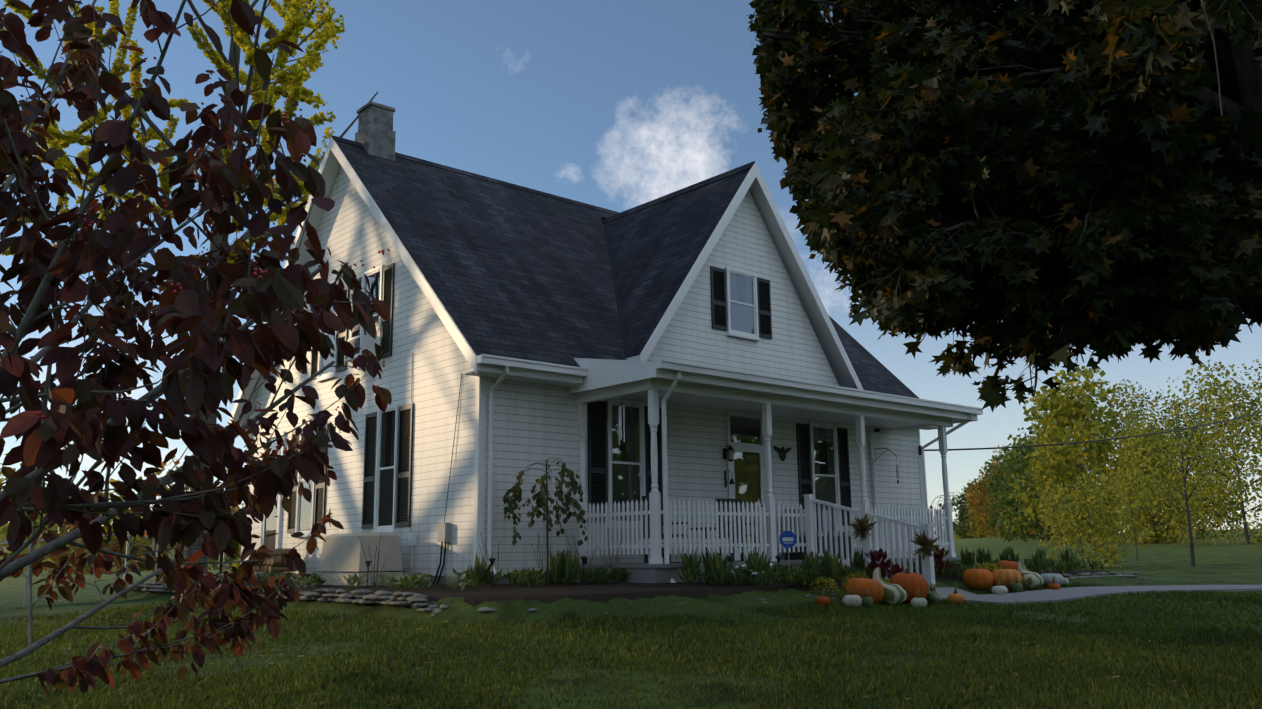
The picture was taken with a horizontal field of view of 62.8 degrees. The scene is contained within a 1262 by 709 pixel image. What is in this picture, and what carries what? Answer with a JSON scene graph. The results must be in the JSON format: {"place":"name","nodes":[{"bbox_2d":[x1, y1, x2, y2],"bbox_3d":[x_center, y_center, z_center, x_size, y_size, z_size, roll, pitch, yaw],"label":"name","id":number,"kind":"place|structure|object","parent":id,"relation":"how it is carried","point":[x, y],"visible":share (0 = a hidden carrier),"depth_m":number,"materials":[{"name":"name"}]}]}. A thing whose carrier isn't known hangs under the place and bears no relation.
{"place":"outdoors","nodes":[
{"label":"outdoors","id":0,"kind":"place"},
{"bbox_2d":[0,0,377,573],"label":"yellow tree","id":1,"kind":"object","parent":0,"point":[297,22],"depth_m":28.71,"materials":[{"name":"yellow plant"}]},
{"bbox_2d":[0,0,391,694],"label":"dogwood","id":2,"kind":"object","parent":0,"point":[84,426],"depth_m":3.96,"materials":[{"name":"brown plant"}]},
{"bbox_2d":[0,4,389,671],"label":"dogwood berries","id":3,"kind":"object","parent":2,"relation":"attached to","point":[202,252],"visible":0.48,"depth_m":3.97,"materials":[{"name":"red plant"}]},
{"bbox_2d":[227,101,982,600],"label":"house","id":4,"kind":"structure","parent":0,"point":[695,329],"depth_m":18.12,"materials":[{"name":"white wood"}]},
{"bbox_2d":[0,529,1261,708],"bbox_3d":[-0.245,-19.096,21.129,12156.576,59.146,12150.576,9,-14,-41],"label":"ground","id":5,"kind":"structure","parent":0,"point":[1221,562],"depth_m":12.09,"materials":[{"name":"green plant"}]},
{"bbox_2d":[0,453,243,577],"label":"trees","id":6,"kind":"object","parent":5,"relation":"on","point":[3,530],"depth_m":178.61,"materials":[{"name":"green plant"}]},
{"bbox_2d":[160,571,472,589],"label":"plants","id":7,"kind":"object","parent":5,"relation":"on","point":[385,577],"visible":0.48,"depth_m":15.09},
{"bbox_2d":[252,528,622,588],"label":"plants","id":8,"kind":"object","parent":5,"relation":"on","point":[374,585],"visible":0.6,"depth_m":14.45,"materials":[{"name":"green plant"}]},
{"bbox_2d":[0,423,1193,573],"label":"trees","id":9,"kind":"object","parent":5,"relation":"on","point":[980,499],"visible":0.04,"depth_m":176.49,"materials":[{"name":"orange plant"}]},
{"bbox_2d":[0,352,1261,606],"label":"house fixtures","id":10,"kind":"object","parent":5,"relation":"on","point":[342,554],"visible":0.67,"depth_m":16.22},
{"bbox_2d":[0,533,217,606],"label":"chain link fabric","id":11,"kind":"object","parent":10,"relation":"attached to","point":[89,573],"visible":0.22,"depth_m":19.64,"materials":[{"name":"grey"}]},
{"bbox_2d":[849,512,939,558],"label":"corn shocks","id":12,"kind":"object","parent":10,"relation":"attached to","point":[861,527],"visible":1,"depth_m":15.42,"materials":[{"name":"plant"}]},
{"bbox_2d":[4,578,1261,708],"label":"fallen leaves","id":13,"kind":"object","parent":5,"relation":"on","point":[446,621],"visible":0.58,"depth_m":8.82,"materials":[{"name":"brown plant"}]},
{"bbox_2d":[128,572,1148,615],"bbox_3d":[0.446,3.649,15.948,20.197,0.371,9.401,0,-11,-2],"label":"stone edging","id":14,"kind":"object","parent":5,"relation":"on","point":[415,600],"visible":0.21,"depth_m":13.14,"materials":[{"name":"grey stone"}]},
{"bbox_2d":[176,546,1103,590],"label":"bed plants","id":15,"kind":"object","parent":5,"relation":"on","point":[564,569],"visible":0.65,"depth_m":14.45,"materials":[{"name":"green plant"}]},
{"bbox_2d":[728,563,773,574],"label":"white flowers","id":16,"kind":"object","parent":15,"relation":"on","point":[744,565],"visible":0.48,"depth_m":14.18,"materials":[{"name":"white plant"}]},
{"bbox_2d":[502,457,976,584],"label":"weeping trees","id":17,"kind":"object","parent":5,"relation":"on","point":[539,498],"depth_m":14.73,"materials":[{"name":"green plant"}]},
{"bbox_2d":[862,547,953,580],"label":"plants","id":18,"kind":"object","parent":5,"relation":"on","point":[877,556],"visible":0.54,"depth_m":15.64,"materials":[{"name":"plant"}]},
{"bbox_2d":[807,562,1031,591],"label":"flowers","id":19,"kind":"object","parent":5,"relation":"on","point":[834,586],"visible":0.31,"depth_m":14.70,"materials":[{"name":"orange plant"}]},
{"bbox_2d":[815,555,1068,607],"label":"pumpkins","id":20,"kind":"object","parent":5,"relation":"on","point":[913,589],"visible":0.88,"depth_m":14.54,"materials":[{"name":"orange"}]},
{"bbox_2d":[950,399,1249,541],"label":"trees","id":21,"kind":"object","parent":5,"relation":"on","point":[1003,490],"visible":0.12,"depth_m":104.77,"materials":[{"name":"green plant"}]},
{"bbox_2d":[943,358,1261,568],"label":"tree line","id":22,"kind":"object","parent":5,"relation":"on","point":[1119,475],"depth_m":69.29,"materials":[{"name":"green plant"}]},
{"bbox_2d":[963,585,1261,604],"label":"concrete walk","id":23,"kind":"structure","parent":5,"relation":"on","point":[1051,595],"depth_m":16.15,"materials":[{"name":"grey concrete"}]},
{"bbox_2d":[0,0,1261,536],"label":"sky","id":24,"kind":"structure","parent":0,"point":[614,105],"materials":[{"name":"blue"}]},
{"bbox_2d":[746,0,1261,412],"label":"maple tree","id":25,"kind":"object","parent":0,"point":[935,301],"depth_m":7.33,"materials":[{"name":"green plant"}]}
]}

